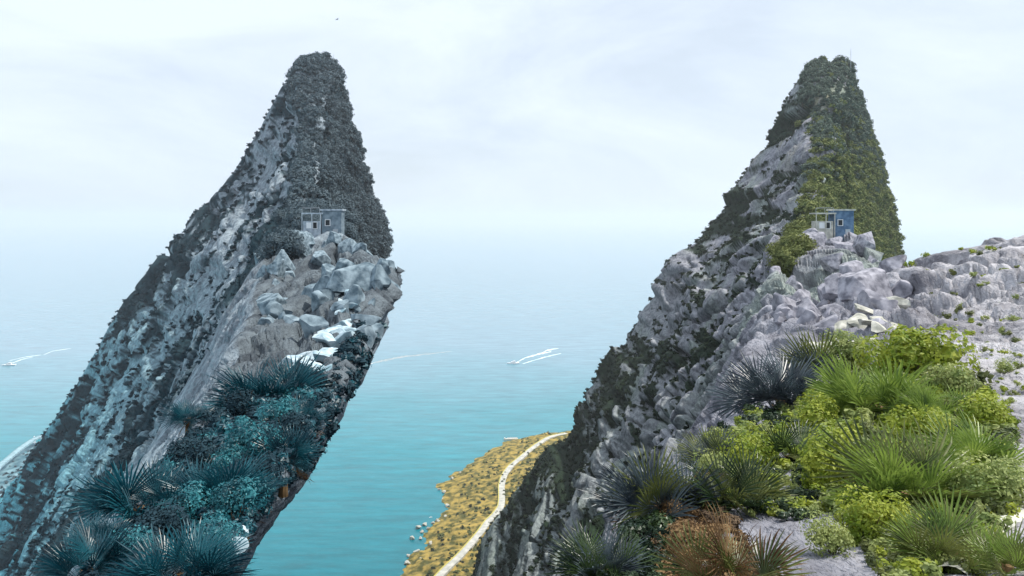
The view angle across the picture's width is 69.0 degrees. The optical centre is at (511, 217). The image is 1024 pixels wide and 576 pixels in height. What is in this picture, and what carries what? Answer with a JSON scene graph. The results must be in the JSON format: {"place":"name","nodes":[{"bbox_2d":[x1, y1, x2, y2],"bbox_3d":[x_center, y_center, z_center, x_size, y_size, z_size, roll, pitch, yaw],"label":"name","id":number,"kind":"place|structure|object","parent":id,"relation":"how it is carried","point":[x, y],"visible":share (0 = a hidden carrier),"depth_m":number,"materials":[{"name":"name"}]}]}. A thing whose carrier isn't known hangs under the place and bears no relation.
{"place":"outdoors","nodes":[
{"label":"outdoors","id":0,"kind":"place"},
{"bbox_2d":[0,444,35,495],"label":"shore","id":1,"kind":"structure","parent":0,"point":[19,459],"depth_m":1032.88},
{"bbox_2d":[0,435,41,469],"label":"coast road","id":2,"kind":"structure","parent":0,"point":[12,455],"depth_m":1076.89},
{"bbox_2d":[0,67,403,575],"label":"mountain","id":3,"kind":"structure","parent":0,"point":[242,339],"depth_m":278.07,"materials":[{"name":"stone"}]},
{"bbox_2d":[25,515,156,575],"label":"fan palm","id":4,"kind":"object","parent":3,"relation":"on","point":[64,562],"visible":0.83,"depth_m":3.45,"materials":[{"name":"plant"}]},
{"bbox_2d":[57,510,133,549],"bbox_3d":[-2.347,1.918,4.257,0.430,0.440,0.375,0,0,0],"label":"shrub","id":5,"kind":"object","parent":3,"relation":"on","point":[101,523],"visible":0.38,"depth_m":4.28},
{"bbox_2d":[59,455,201,527],"bbox_3d":[-2.470,1.943,5.042,1.085,0.783,0.913,0,0,28],"label":"fan palm","id":6,"kind":"object","parent":3,"relation":"on","point":[109,498],"visible":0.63,"depth_m":4.97,"materials":[{"name":"plant"}]},
{"bbox_2d":[100,524,168,571],"bbox_3d":[-1.862,1.646,3.672,0.304,0.242,0.277,0,0,0],"label":"shrub","id":7,"kind":"object","parent":3,"relation":"on","point":[137,534],"visible":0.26,"depth_m":3.65,"materials":[{"name":"teal plant"}]},
{"bbox_2d":[0,81,305,575],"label":"cliff scrub","id":8,"kind":"object","parent":3,"relation":"on","point":[133,402],"visible":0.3,"depth_m":367.51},
{"bbox_2d":[128,499,189,545],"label":"shrub","id":9,"kind":"object","parent":3,"relation":"on","point":[157,519],"visible":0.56,"depth_m":4.00,"materials":[{"name":"green plant"}]},
{"bbox_2d":[101,516,259,575],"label":"fan palm","id":10,"kind":"object","parent":3,"relation":"on","point":[212,560],"visible":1,"depth_m":3.20,"materials":[{"name":"plant"}]},
{"bbox_2d":[161,480,212,521],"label":"shrub","id":11,"kind":"object","parent":3,"relation":"on","point":[194,498],"visible":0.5,"depth_m":4.65,"materials":[{"name":"teal plant"}]},
{"bbox_2d":[158,396,218,433],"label":"fan palm","id":12,"kind":"object","parent":3,"relation":"on","point":[188,416],"visible":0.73,"depth_m":11.65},
{"bbox_2d":[162,435,215,467],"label":"shrub","id":13,"kind":"object","parent":3,"relation":"on","point":[202,449],"visible":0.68,"depth_m":6.92,"materials":[{"name":"green plant"}]},
{"bbox_2d":[78,363,331,575],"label":"ground cover","id":14,"kind":"object","parent":3,"relation":"on","point":[218,420],"visible":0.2,"depth_m":8.18,"materials":[{"name":"teal plant"}]},
{"bbox_2d":[185,509,244,549],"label":"shrub","id":15,"kind":"object","parent":3,"relation":"on","point":[220,518],"visible":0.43,"depth_m":3.81,"materials":[{"name":"teal plant"}]},
{"bbox_2d":[157,444,292,523],"bbox_3d":[-1.974,1.910,5.099,0.911,0.744,0.893,0,0,0],"label":"fan palm","id":16,"kind":"object","parent":3,"relation":"on","point":[210,480],"visible":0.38,"depth_m":4.99,"materials":[{"name":"plant"}]},
{"bbox_2d":[204,444,245,470],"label":"shrub","id":17,"kind":"object","parent":3,"relation":"on","point":[227,453],"visible":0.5,"depth_m":6.82,"materials":[{"name":"teal plant"}]},
{"bbox_2d":[217,384,258,416],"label":"shrub","id":18,"kind":"object","parent":3,"relation":"on","point":[234,401],"visible":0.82,"depth_m":11.28,"materials":[{"name":"green plant"}]},
{"bbox_2d":[207,473,269,519],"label":"shrub","id":19,"kind":"object","parent":3,"relation":"on","point":[230,502],"visible":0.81,"depth_m":4.62,"materials":[{"name":"teal plant"}]},
{"bbox_2d":[222,415,286,456],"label":"shrub","id":20,"kind":"object","parent":3,"relation":"on","point":[240,435],"visible":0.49,"depth_m":7.14,"materials":[{"name":"teal plant"}]},
{"bbox_2d":[225,451,286,485],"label":"shrub","id":21,"kind":"object","parent":3,"relation":"on","point":[269,466],"visible":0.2,"depth_m":5.81,"materials":[{"name":"green plant"}]},
{"bbox_2d":[198,352,333,421],"bbox_3d":[-4.153,3.068,12.686,2.182,1.486,2.539,0,0,0],"label":"fan palm","id":22,"kind":"object","parent":3,"relation":"on","point":[285,382],"visible":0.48,"depth_m":12.62,"materials":[{"name":"plant"}]},
{"bbox_2d":[258,237,282,258],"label":"tree","id":23,"kind":"object","parent":3,"relation":"on","point":[269,251],"visible":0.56,"depth_m":107.65,"materials":[{"name":"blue plant"}]},
{"bbox_2d":[256,293,286,314],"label":"boulder","id":24,"kind":"object","parent":3,"relation":"on","point":[263,301],"visible":0.56,"depth_m":45.36,"materials":[{"name":"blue stone"}]},
{"bbox_2d":[265,300,284,318],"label":"boulder","id":25,"kind":"object","parent":3,"relation":"on","point":[274,309],"visible":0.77,"depth_m":41.89,"materials":[{"name":"grey stone"}]},
{"bbox_2d":[266,259,285,277],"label":"boulder","id":26,"kind":"object","parent":3,"relation":"on","point":[277,268],"visible":0.88,"depth_m":83.80,"materials":[{"name":"grey stone"}]},
{"bbox_2d":[256,395,299,422],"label":"shrub","id":27,"kind":"object","parent":3,"relation":"on","point":[277,410],"visible":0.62,"depth_m":9.07,"materials":[{"name":"teal plant"}]},
{"bbox_2d":[263,232,292,251],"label":"tree","id":28,"kind":"object","parent":3,"relation":"on","point":[273,240],"visible":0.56,"depth_m":107.93,"materials":[{"name":"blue plant"}]},
{"bbox_2d":[266,249,295,273],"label":"boulder","id":29,"kind":"object","parent":3,"relation":"on","point":[289,264],"visible":0.44,"depth_m":86.11,"materials":[{"name":"grey stone"}]},
{"bbox_2d":[243,422,324,497],"bbox_3d":[-2.159,2.265,7.048,0.816,0.728,0.754,0,0,17],"label":"fan palm","id":30,"kind":"object","parent":3,"relation":"on","point":[302,451],"visible":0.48,"depth_m":7.01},
{"bbox_2d":[274,228,303,240],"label":"tree","id":31,"kind":"object","parent":3,"relation":"on","point":[285,234],"visible":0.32,"depth_m":110.10,"materials":[{"name":"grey plant"}]},
{"bbox_2d":[271,237,307,258],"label":"bush","id":32,"kind":"object","parent":3,"relation":"on","point":[297,250],"visible":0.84,"depth_m":107.90,"materials":[{"name":"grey plant"}]},
{"bbox_2d":[268,410,315,438],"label":"shrub","id":33,"kind":"object","parent":3,"relation":"on","point":[289,419],"visible":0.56,"depth_m":8.18,"materials":[{"name":"green plant"}]},
{"bbox_2d":[268,393,331,438],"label":"shrub","id":34,"kind":"object","parent":3,"relation":"on","point":[306,408],"visible":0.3,"depth_m":10.11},
{"bbox_2d":[293,230,313,255],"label":"boulder","id":35,"kind":"object","parent":3,"relation":"on","point":[308,238],"visible":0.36,"depth_m":112.12,"materials":[{"name":"grey stone"}]},
{"bbox_2d":[228,320,388,572],"bbox_3d":[-5.056,5.581,21.685,3.064,8.094,37.706,0,0,-10],"label":"edge scrub","id":36,"kind":"object","parent":3,"relation":"on","point":[333,409],"visible":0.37,"depth_m":13.23,"materials":[{"name":"plant"}]},
{"bbox_2d":[299,314,328,338],"bbox_3d":[-7.982,4.547,30.147,1.172,1.250,0.887,17,22,14],"label":"boulder","id":37,"kind":"object","parent":3,"relation":"on","point":[310,324],"visible":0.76,"depth_m":29.78,"materials":[{"name":"grey stone"}]},
{"bbox_2d":[311,290,329,311],"bbox_3d":[-9.927,4.287,38.707,1.055,1.127,0.867,-20,17,-39],"label":"boulder","id":38,"kind":"object","parent":3,"relation":"on","point":[318,298],"visible":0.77,"depth_m":38.36,"materials":[{"name":"grey stone"}]},
{"bbox_2d":[310,250,330,265],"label":"boulder","id":39,"kind":"object","parent":3,"relation":"on","point":[320,257],"visible":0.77,"depth_m":90.06,"materials":[{"name":"grey stone"}]},
{"bbox_2d":[301,208,345,236],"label":"hut","id":40,"kind":"object","parent":3,"relation":"on","point":[333,220],"visible":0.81,"depth_m":136.90,"materials":[{"name":"stone"}]},
{"bbox_2d":[312,332,336,346],"bbox_3d":[-5.839,3.799,23.245,0.730,0.354,0.701,24,8,18],"label":"boulder","id":41,"kind":"object","parent":3,"relation":"on","point":[328,339],"visible":0.94,"depth_m":23.07,"materials":[{"name":"white stone"}]},
{"bbox_2d":[276,51,393,258],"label":"woodland","id":42,"kind":"object","parent":3,"relation":"on","point":[303,171],"visible":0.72,"depth_m":435.75,"materials":[{"name":"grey plant"}]},
{"bbox_2d":[326,262,374,293],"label":"boulder","id":43,"kind":"object","parent":3,"relation":"on","point":[341,280],"visible":0.56,"depth_m":40.53,"materials":[{"name":"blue stone"}]},
{"bbox_2d":[342,284,364,304],"bbox_3d":[-7.346,3.639,34.120,1.095,1.254,1.271,1,9,8],"label":"boulder","id":44,"kind":"object","parent":3,"relation":"on","point":[355,294],"visible":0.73,"depth_m":33.79,"materials":[{"name":"grey stone"}]},
{"bbox_2d":[350,314,380,326],"bbox_3d":[-6.135,4.480,30.377,1.261,1.194,1.103,9,-1,30],"label":"boulder","id":45,"kind":"object","parent":3,"relation":"on","point":[370,320],"visible":0.44,"depth_m":30.15,"materials":[{"name":"grey stone"}]},
{"bbox_2d":[356,325,375,348],"bbox_3d":[-4.913,3.942,24.736,0.653,0.779,0.759,0,0,11],"label":"boulder","id":46,"kind":"object","parent":3,"relation":"on","point":[368,330],"visible":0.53,"depth_m":24.56,"materials":[{"name":"grey stone"}]},
{"bbox_2d":[371,265,390,287],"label":"boulder","id":47,"kind":"object","parent":3,"relation":"on","point":[379,272],"visible":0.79,"depth_m":40.98,"materials":[{"name":"grey stone"}]},
{"bbox_2d":[400,431,570,575],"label":"shore","id":48,"kind":"structure","parent":0,"point":[453,498],"depth_m":903.12,"materials":[{"name":"sand"}]},
{"bbox_2d":[421,431,567,575],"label":"shore scrub","id":49,"kind":"object","parent":48,"relation":"on","point":[469,531],"visible":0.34,"depth_m":908.16,"materials":[{"name":"yellow plant"}]},
{"bbox_2d":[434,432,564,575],"bbox_3d":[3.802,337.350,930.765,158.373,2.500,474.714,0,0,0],"label":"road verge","id":50,"kind":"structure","parent":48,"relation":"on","point":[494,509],"depth_m":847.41,"materials":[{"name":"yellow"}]},
{"bbox_2d":[436,433,567,575],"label":"coast road","id":51,"kind":"structure","parent":0,"point":[456,559],"depth_m":838.99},
{"bbox_2d":[0,220,1023,575],"bbox_3d":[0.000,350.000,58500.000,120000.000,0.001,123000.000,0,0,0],"label":"sea","id":52,"kind":"structure","parent":0,"point":[480,304],"depth_m":2177.57,"materials":[{"name":"liquid"}]},
{"bbox_2d":[0,0,1023,220],"label":"sky","id":53,"kind":"structure","parent":0,"point":[110,109],"materials":[{"name":"white"}]},
{"bbox_2d":[472,64,1023,575],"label":"mountain","id":54,"kind":"structure","parent":0,"point":[756,328],"depth_m":204.64,"materials":[{"name":"stone"}]},
{"bbox_2d":[544,517,657,575],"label":"fan palm","id":55,"kind":"object","parent":54,"relation":"on","point":[619,561],"visible":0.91,"depth_m":3.47,"materials":[{"name":"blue plant"}]},
{"bbox_2d":[581,499,679,575],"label":"ground cover","id":56,"kind":"object","parent":54,"relation":"on","point":[657,521],"visible":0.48,"depth_m":4.22,"materials":[{"name":"plant"}]},
{"bbox_2d":[467,74,817,575],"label":"cliff scrub","id":57,"kind":"object","parent":54,"relation":"on","point":[594,396],"visible":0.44,"depth_m":384.97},
{"bbox_2d":[579,444,736,533],"bbox_3d":[0.947,1.960,5.029,1.028,0.750,1.031,0,0,0],"label":"fan palm","id":58,"kind":"object","parent":54,"relation":"on","point":[643,489],"visible":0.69,"depth_m":5.00,"materials":[{"name":"blue plant"}]},
{"bbox_2d":[653,496,695,518],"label":"shrub","id":59,"kind":"object","parent":54,"relation":"on","point":[664,507],"visible":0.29,"depth_m":4.88,"materials":[{"name":"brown plant"}]},
{"bbox_2d":[664,519,708,555],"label":"shrub","id":60,"kind":"object","parent":54,"relation":"on","point":[693,533],"visible":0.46,"depth_m":3.98,"materials":[{"name":"brown plant"}]},
{"bbox_2d":[650,469,756,575],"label":"dead leaf litter","id":61,"kind":"object","parent":54,"relation":"on","point":[735,521],"visible":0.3,"depth_m":4.34,"materials":[{"name":"brown plant"}]},
{"bbox_2d":[671,425,746,471],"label":"fan palm","id":62,"kind":"object","parent":54,"relation":"on","point":[698,444],"visible":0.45,"depth_m":7.62,"materials":[{"name":"green plant"}]},
{"bbox_2d":[692,446,735,470],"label":"shrub","id":63,"kind":"object","parent":54,"relation":"on","point":[702,457],"visible":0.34,"depth_m":6.58,"materials":[{"name":"green plant"}]},
{"bbox_2d":[668,440,796,519],"bbox_3d":[1.504,1.909,5.022,0.877,0.746,0.871,0,0,27],"label":"fan palm","id":64,"kind":"object","parent":54,"relation":"on","point":[752,485],"visible":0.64,"depth_m":4.99,"materials":[{"name":"plant"}]},
{"bbox_2d":[649,503,816,575],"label":"fan palm","id":65,"kind":"object","parent":54,"relation":"on","point":[724,559],"visible":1,"depth_m":3.15,"materials":[{"name":"plant"}]},
{"bbox_2d":[716,427,779,468],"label":"shrub","id":66,"kind":"object","parent":54,"relation":"on","point":[748,447],"visible":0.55,"depth_m":6.80,"materials":[{"name":"green plant"}]},
{"bbox_2d":[701,401,825,520],"bbox_3d":[2.782,2.518,8.573,1.338,1.485,8.328,0,0,19],"label":"ground cover","id":67,"kind":"object","parent":54,"relation":"on","point":[801,504],"visible":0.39,"depth_m":6.27,"materials":[{"name":"green plant"}]},
{"bbox_2d":[702,343,829,419],"bbox_3d":[4.487,2.982,12.609,2.321,1.621,2.193,0,0,0],"label":"fan palm","id":68,"kind":"object","parent":54,"relation":"on","point":[785,383],"visible":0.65,"depth_m":12.70,"materials":[{"name":"blue plant"}]},
{"bbox_2d":[725,418,826,465],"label":"fan palm","id":69,"kind":"object","parent":54,"relation":"on","point":[783,443],"visible":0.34,"depth_m":7.06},
{"bbox_2d":[772,292,795,310],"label":"boulder","id":70,"kind":"object","parent":54,"relation":"on","point":[778,299],"visible":0.56,"depth_m":45.61,"materials":[{"name":"grey stone"}]},
{"bbox_2d":[766,246,802,272],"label":"tree","id":71,"kind":"object","parent":54,"relation":"on","point":[785,258],"visible":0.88,"depth_m":104.62,"materials":[{"name":"green plant"}]},
{"bbox_2d":[781,242,816,258],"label":"tree","id":72,"kind":"object","parent":54,"relation":"on","point":[797,250],"visible":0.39,"depth_m":106.38,"materials":[{"name":"green plant"}]},
{"bbox_2d":[785,231,818,251],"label":"tree","id":73,"kind":"object","parent":54,"relation":"on","point":[807,242],"visible":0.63,"depth_m":107.97,"materials":[{"name":"green plant"}]},
{"bbox_2d":[797,309,817,324],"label":"boulder","id":74,"kind":"object","parent":54,"relation":"on","point":[807,315],"visible":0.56,"depth_m":34.63,"materials":[{"name":"grey stone"}]},
{"bbox_2d":[762,326,854,383],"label":"fan palm","id":75,"kind":"object","parent":54,"relation":"on","point":[805,347],"visible":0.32,"depth_m":15.72,"materials":[{"name":"green plant"}]},
{"bbox_2d":[796,297,821,322],"bbox_3d":[15.252,5.082,38.323,1.181,1.782,1.567,-18,10,-12],"label":"boulder","id":76,"kind":"object","parent":54,"relation":"on","point":[806,303],"visible":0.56,"depth_m":38.10,"materials":[{"name":"grey stone"}]},
{"bbox_2d":[800,231,826,246],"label":"boulder","id":77,"kind":"object","parent":54,"relation":"on","point":[820,238],"visible":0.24,"depth_m":111.38,"materials":[{"name":"grey stone"}]},
{"bbox_2d":[788,389,839,427],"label":"shrub","id":78,"kind":"object","parent":54,"relation":"on","point":[813,411],"visible":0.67,"depth_m":9.09,"materials":[{"name":"green plant"}]},
{"bbox_2d":[813,314,837,327],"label":"boulder","id":79,"kind":"object","parent":54,"relation":"on","point":[831,320],"visible":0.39,"depth_m":29.85,"materials":[{"name":"grey stone"}]},
{"bbox_2d":[798,506,855,557],"bbox_3d":[1.615,1.633,3.806,0.253,0.265,0.289,0,0,0],"label":"shrub","id":80,"kind":"object","parent":54,"relation":"on","point":[833,538],"visible":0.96,"depth_m":3.78,"materials":[{"name":"green plant"}]},
{"bbox_2d":[796,426,863,488],"bbox_3d":[2.369,1.833,5.548,0.627,0.538,0.455,0,0,-28],"label":"shrub","id":81,"kind":"object","parent":54,"relation":"on","point":[806,461],"visible":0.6,"depth_m":5.46,"materials":[{"name":"green plant"}]},
{"bbox_2d":[819,252,843,273],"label":"boulder","id":82,"kind":"object","parent":54,"relation":"on","point":[830,263],"visible":0.78,"depth_m":90.25,"materials":[{"name":"grey stone"}]},
{"bbox_2d":[809,208,855,240],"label":"hut","id":83,"kind":"object","parent":54,"relation":"on","point":[840,222],"visible":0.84,"depth_m":136.90,"materials":[{"name":"paint"}]},
{"bbox_2d":[824,272,842,302],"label":"boulder","id":84,"kind":"object","parent":54,"relation":"on","point":[831,285],"visible":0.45,"depth_m":46.70,"materials":[{"name":"grey stone"}]},
{"bbox_2d":[783,55,906,258],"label":"woodland","id":85,"kind":"object","parent":54,"relation":"on","point":[855,196],"visible":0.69,"depth_m":432.39,"materials":[{"name":"green plant"}]},
{"bbox_2d":[814,328,881,368],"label":"shrub","id":86,"kind":"object","parent":54,"relation":"on","point":[849,345],"visible":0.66,"depth_m":15.59,"materials":[{"name":"green plant"}]},
{"bbox_2d":[839,260,863,273],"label":"boulder","id":87,"kind":"object","parent":54,"relation":"on","point":[850,266],"visible":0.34,"depth_m":52.07,"materials":[{"name":"grey stone"}]},
{"bbox_2d":[847,313,867,328],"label":"boulder","id":88,"kind":"object","parent":54,"relation":"on","point":[852,321],"visible":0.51,"depth_m":24.93,"materials":[{"name":"stone"}]},
{"bbox_2d":[852,231,874,257],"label":"boulder","id":89,"kind":"object","parent":54,"relation":"on","point":[861,242],"visible":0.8,"depth_m":92.36,"materials":[{"name":"grey stone"}]},
{"bbox_2d":[838,267,892,300],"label":"boulder","id":90,"kind":"object","parent":54,"relation":"on","point":[852,285],"visible":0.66,"depth_m":40.71,"materials":[{"name":"white stone"}]},
{"bbox_2d":[829,484,913,539],"bbox_3d":[1.953,1.627,4.020,0.415,0.349,0.380,0,0,0],"label":"shrub","id":91,"kind":"object","parent":54,"relation":"on","point":[862,516],"visible":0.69,"depth_m":3.97,"materials":[{"name":"green plant"}]},
{"bbox_2d":[857,288,887,312],"bbox_3d":[14.741,3.664,30.388,1.197,1.395,0.979,2,14,21],"label":"boulder","id":92,"kind":"object","parent":54,"relation":"on","point":[866,297],"visible":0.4,"depth_m":30.30,"materials":[{"name":"grey stone"}]},
{"bbox_2d":[802,344,943,419],"bbox_3d":[4.752,2.339,9.623,2.103,1.386,2.267,0,0,0],"label":"fan palm","id":93,"kind":"object","parent":54,"relation":"on","point":[849,393],"visible":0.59,"depth_m":9.56,"materials":[{"name":"plant"}]},
{"bbox_2d":[871,300,897,311],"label":"boulder","id":94,"kind":"object","parent":54,"relation":"on","point":[888,305],"visible":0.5,"depth_m":29.70,"materials":[{"name":"grey stone"}]},
{"bbox_2d":[879,255,906,272],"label":"boulder","id":95,"kind":"object","parent":54,"relation":"on","point":[889,264],"visible":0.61,"depth_m":47.50,"materials":[{"name":"grey stone"}]},
{"bbox_2d":[781,324,1023,575],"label":"ground cover","id":96,"kind":"object","parent":54,"relation":"on","point":[893,563],"visible":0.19,"depth_m":4.65,"materials":[{"name":"green plant"}]},
{"bbox_2d":[891,279,913,298],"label":"boulder","id":97,"kind":"object","parent":54,"relation":"on","point":[904,289],"visible":0.54,"depth_m":40.80,"materials":[{"name":"grey stone"}]},
{"bbox_2d":[852,323,980,378],"bbox_3d":[7.015,2.395,13.059,1.381,1.198,2.037,0,0,-36],"label":"shrub","id":98,"kind":"object","parent":54,"relation":"on","point":[928,349],"visible":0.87,"depth_m":12.77,"materials":[{"name":"green plant"}]},
{"bbox_2d":[811,414,1023,515],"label":"fan palm","id":99,"kind":"object","parent":54,"relation":"on","point":[888,463],"visible":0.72,"depth_m":4.79,"materials":[{"name":"plant"}]},
{"bbox_2d":[885,404,957,442],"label":"shrub","id":100,"kind":"object","parent":54,"relation":"on","point":[909,420],"visible":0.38,"depth_m":6.85,"materials":[{"name":"green plant"}]},
{"bbox_2d":[885,377,982,415],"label":"fan palm","id":101,"kind":"object","parent":54,"relation":"on","point":[924,399],"visible":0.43,"depth_m":8.83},
{"bbox_2d":[916,360,975,393],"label":"shrub","id":102,"kind":"object","parent":54,"relation":"on","point":[949,376],"visible":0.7,"depth_m":9.85,"materials":[{"name":"green plant"}]},
{"bbox_2d":[873,482,1021,575],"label":"fan palm","id":103,"kind":"object","parent":54,"relation":"on","point":[916,539],"visible":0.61,"depth_m":3.44,"materials":[{"name":"plant"}]},
{"bbox_2d":[895,406,1023,465],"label":"fan palm","id":104,"kind":"object","parent":54,"relation":"on","point":[968,437],"visible":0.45,"depth_m":5.78,"materials":[{"name":"plant"}]},
{"bbox_2d":[903,245,1023,412],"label":"rock plants","id":105,"kind":"object","parent":54,"relation":"on","point":[1001,331],"visible":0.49,"depth_m":19.13,"materials":[{"name":"green plant"}]},
{"bbox_2d":[940,458,1023,575],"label":"rock","id":106,"kind":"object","parent":54,"relation":"on","point":[1014,518],"depth_m":4.17,"materials":[{"name":"stone"}]},
{"bbox_2d":[942,446,1023,507],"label":"shrub","id":107,"kind":"object","parent":54,"relation":"on","point":[1012,481],"visible":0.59,"depth_m":4.51,"materials":[{"name":"green plant"}]},
{"bbox_2d":[955,390,1015,426],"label":"shrub","id":108,"kind":"object","parent":54,"relation":"on","point":[985,411],"visible":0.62,"depth_m":7.27,"materials":[{"name":"green plant"}]},
{"bbox_2d":[957,518,1023,575],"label":"fan palm","id":109,"kind":"object","parent":54,"relation":"on","point":[1010,551],"visible":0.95,"depth_m":3.24,"materials":[{"name":"plant"}]},
{"bbox_2d":[993,356,1019,373],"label":"shrub","id":110,"kind":"object","parent":54,"relation":"on","point":[1002,366],"visible":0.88,"depth_m":11.93,"materials":[{"name":"green plant"}]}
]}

